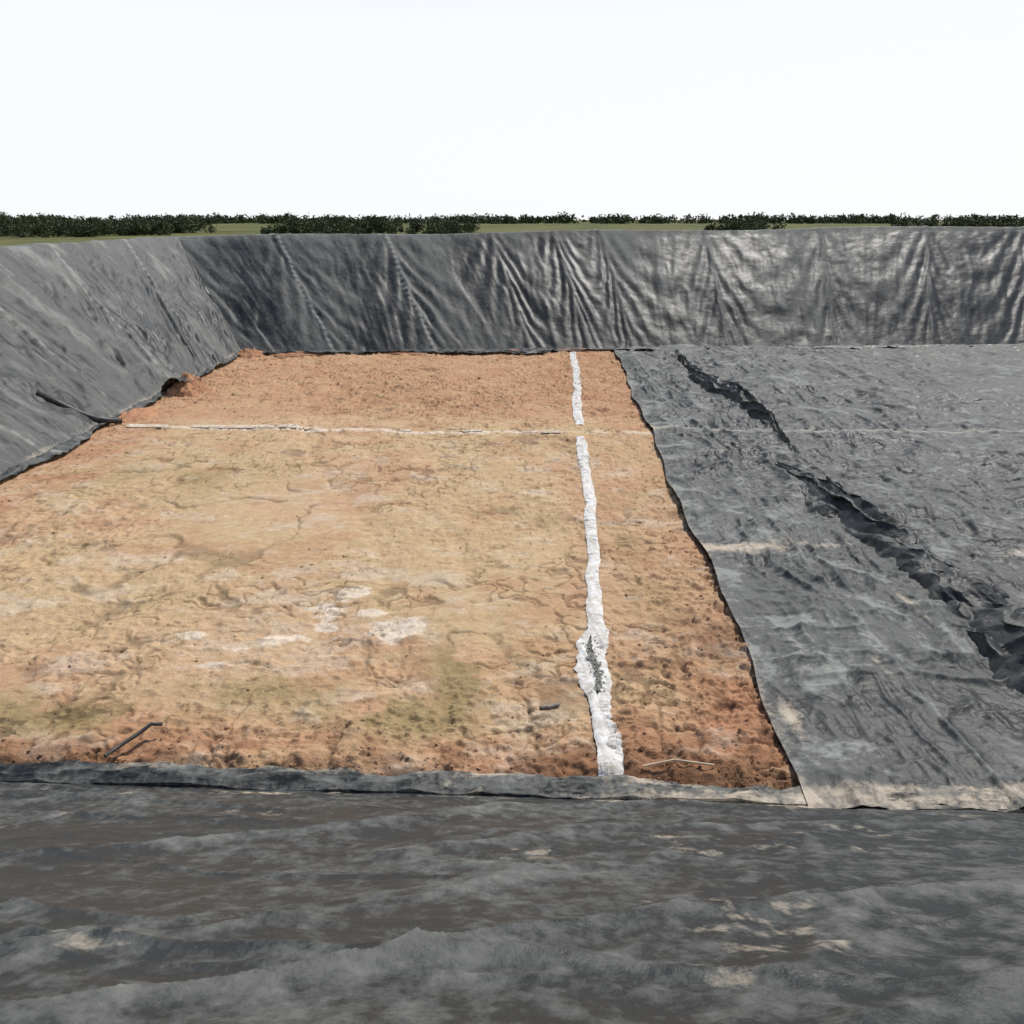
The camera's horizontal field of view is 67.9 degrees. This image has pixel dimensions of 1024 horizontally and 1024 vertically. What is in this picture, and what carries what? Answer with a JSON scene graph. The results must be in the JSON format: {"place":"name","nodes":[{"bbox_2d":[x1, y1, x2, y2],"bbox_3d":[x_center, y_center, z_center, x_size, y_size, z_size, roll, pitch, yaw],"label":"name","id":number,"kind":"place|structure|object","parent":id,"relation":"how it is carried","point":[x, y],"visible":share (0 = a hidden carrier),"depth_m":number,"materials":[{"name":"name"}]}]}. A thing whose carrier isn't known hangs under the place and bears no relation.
{"place":"outdoors","nodes":[
{"label":"outdoors","id":0,"kind":"place"},
{"bbox_2d":[0,349,799,789],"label":"soil floor","id":1,"kind":"structure","parent":0,"point":[434,627],"depth_m":14.45,"materials":[{"name":"soil"}]},
{"bbox_2d":[99,407,161,429],"bbox_3d":[-13.300,-3.451,26.958,1.600,0.426,2.600,0,21,0],"label":"soil mound","id":2,"kind":"object","parent":1,"relation":"on","point":[135,414],"visible":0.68,"depth_m":26.64,"materials":[{"name":"soil"}]},
{"bbox_2d":[104,722,162,757],"bbox_3d":[-4.988,2.967,10.016,0.125,0.122,0.796,16,26,35],"label":"rubber hose","id":3,"kind":"object","parent":1,"relation":"on","point":[127,740],"visible":1,"depth_m":10.02,"materials":[{"name":"black rubber"}]},
{"bbox_2d":[163,373,209,396],"bbox_3d":[-13.200,-5.205,30.784,1.800,0.952,2.400,0,21,0],"label":"soil mound","id":4,"kind":"object","parent":1,"relation":"on","point":[194,386],"visible":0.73,"depth_m":30.26,"materials":[{"name":"soil"}]},
{"bbox_2d":[234,348,265,358],"bbox_3d":[-13.500,-8.151,38.972,1.800,0.572,1.800,0,21,0],"label":"soil mound","id":5,"kind":"object","parent":1,"relation":"on","point":[247,353],"visible":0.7,"depth_m":38.60,"materials":[{"name":"soil"}]},
{"bbox_2d":[268,351,325,358],"bbox_3d":[-11.000,-8.121,39.198,3.600,0.354,1.200,0,21,0],"label":"soil mound","id":6,"kind":"object","parent":1,"relation":"on","point":[292,354],"visible":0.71,"depth_m":38.90,"materials":[{"name":"soil"}]},
{"bbox_2d":[126,423,561,432],"bbox_3d":[-5.449,-2.809,25.259,14.933,0.174,0.471,1,21,2],"label":"buried drain strip","id":7,"kind":"object","parent":1,"relation":"on","point":[222,426],"visible":1,"depth_m":25.33,"materials":[{"name":"white fabric"}]},
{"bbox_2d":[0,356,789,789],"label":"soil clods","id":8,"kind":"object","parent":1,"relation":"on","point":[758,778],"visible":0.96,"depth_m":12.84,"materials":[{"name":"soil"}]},
{"bbox_2d":[370,351,427,355],"bbox_3d":[-6.000,-8.252,39.576,3.600,0.326,1.200,0,21,0],"label":"soil mound","id":9,"kind":"object","parent":1,"relation":"on","point":[393,353],"visible":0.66,"depth_m":39.29,"materials":[{"name":"soil"}]},
{"bbox_2d":[480,349,540,354],"bbox_3d":[0.000,-8.337,39.758,3.600,0.354,1.200,0,21,0],"label":"soil mound","id":10,"kind":"object","parent":1,"relation":"on","point":[503,352],"visible":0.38,"depth_m":39.50,"materials":[{"name":"soil"}]},
{"bbox_2d":[539,703,559,708],"bbox_3d":[0.538,2.775,10.872,0.303,0.069,0.054,-7,22,-18],"label":"plastic pipe","id":11,"kind":"object","parent":1,"relation":"on","point":[549,706],"visible":1,"depth_m":10.86,"materials":[{"name":"grey plastic"}]},
{"bbox_2d":[570,351,583,424],"bbox_3d":[2.738,-5.599,32.453,0.474,0.255,14.644,1,21,3],"label":"geotextile drain strip","id":12,"kind":"object","parent":1,"relation":"on","point":[577,406],"visible":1,"depth_m":30.40,"materials":[{"name":"white fabric"}]},
{"bbox_2d":[555,348,600,352],"bbox_3d":[3.500,-8.450,40.035,3.600,0.366,1.200,0,21,0],"label":"soil mound","id":13,"kind":"object","parent":1,"relation":"on","point":[586,351],"visible":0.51,"depth_m":39.82,"materials":[{"name":"soil"}]},
{"bbox_2d":[573,436,623,776],"bbox_3d":[1.615,0.555,16.717,0.650,0.301,16.044,1,21,3],"label":"geotextile drain strip","id":14,"kind":"object","parent":1,"relation":"on","point":[610,755],"visible":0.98,"depth_m":12.21,"materials":[{"name":"white fabric"}]},
{"bbox_2d":[581,636,604,694],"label":"drain gravel","id":15,"kind":"structure","parent":14,"relation":"in","point":[591,658],"depth_m":11.78,"materials":[{"name":"grey gravel"}]},
{"bbox_2d":[642,759,714,766],"bbox_3d":[2.100,3.172,9.604,0.905,0.112,0.057,0,21,1],"label":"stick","id":16,"kind":"object","parent":1,"relation":"on","point":[679,760],"visible":1,"depth_m":9.59,"materials":[{"name":"brown wood"}]},
{"bbox_2d":[674,349,842,487],"bbox_3d":[8.414,-4.571,29.212,1.582,0.678,22.001,-1,21,-2],"label":"liner fold","id":17,"kind":"object","parent":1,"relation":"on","point":[746,399],"visible":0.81,"depth_m":28.56,"materials":[{"name":"black plastic"}]},
{"bbox_2d":[614,343,1023,811],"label":"geomembrane liner","id":18,"kind":"object","parent":1,"relation":"on","point":[874,673],"visible":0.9,"depth_m":16.50,"materials":[{"name":"grey plastic"}]},
{"bbox_2d":[773,459,1023,693],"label":"liner fold","id":19,"kind":"object","parent":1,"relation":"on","point":[974,599],"visible":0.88,"depth_m":14.17,"materials":[{"name":"black plastic"}]},
{"bbox_2d":[0,220,1020,245],"bbox_3d":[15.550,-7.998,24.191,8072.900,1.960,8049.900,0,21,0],"label":"ground","id":20,"kind":"structure","parent":0,"point":[237,228],"depth_m":197.50,"materials":[{"name":"green plant"}]},
{"bbox_2d":[0,236,240,479],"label":"geomembrane liner","id":21,"kind":"object","parent":20,"relation":"on","point":[114,328],"visible":0.94,"depth_m":30.02,"materials":[{"name":"grey plastic"}]},
{"bbox_2d":[36,390,121,423],"bbox_3d":[-14.286,-3.455,25.119,2.363,1.350,0.291,-9,23,-22],"label":"drain pipe","id":22,"kind":"object","parent":21,"relation":"attached to","point":[48,398],"visible":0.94,"depth_m":25.16,"materials":[{"name":"black plastic"}]},
{"bbox_2d":[160,377,199,391],"bbox_3d":[-13.300,-5.201,30.517,0.882,0.687,1.706,4,21,11],"label":"torn liner flap","id":23,"kind":"object","parent":21,"relation":"attached to","point":[169,383],"visible":0.66,"depth_m":30.09,"materials":[{"name":"black plastic"}]},
{"bbox_2d":[0,760,1023,1023],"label":"geomembrane liner","id":24,"kind":"object","parent":20,"relation":"on","point":[154,892],"visible":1,"depth_m":3.55,"materials":[{"name":"grey plastic"}]},
{"bbox_2d":[0,212,1023,237],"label":"tree line","id":25,"kind":"object","parent":20,"relation":"on","point":[44,228],"visible":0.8,"depth_m":109.60,"materials":[{"name":"green plant"}]},
{"bbox_2d":[0,211,1023,223],"bbox_3d":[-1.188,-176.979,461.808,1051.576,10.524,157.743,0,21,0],"label":"distant tree line","id":26,"kind":"object","parent":20,"relation":"on","point":[567,219],"visible":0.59,"depth_m":427.30,"materials":[{"name":"green plant"}]},
{"bbox_2d":[178,226,1023,353],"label":"geomembrane liner","id":27,"kind":"object","parent":20,"relation":"on","point":[821,288],"visible":0.98,"depth_m":42.72,"materials":[{"name":"black plastic"}]},
{"bbox_2d":[456,349,517,353],"bbox_3d":[-1.300,-8.307,39.340,3.200,0.088,1.000,0,21,0],"label":"liner scrap","id":28,"kind":"object","parent":27,"relation":"on","point":[510,351],"visible":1,"depth_m":39.24,"materials":[{"name":"black plastic"}]},
{"bbox_2d":[516,350,546,353],"bbox_3d":[1.000,-8.270,39.247,1.600,0.093,0.900,0,21,0],"label":"liner scrap","id":29,"kind":"object","parent":27,"relation":"on","point":[528,352],"visible":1,"depth_m":39.19,"materials":[{"name":"grey plastic"}]},
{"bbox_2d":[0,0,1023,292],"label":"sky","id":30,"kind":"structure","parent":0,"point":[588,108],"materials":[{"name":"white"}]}
]}

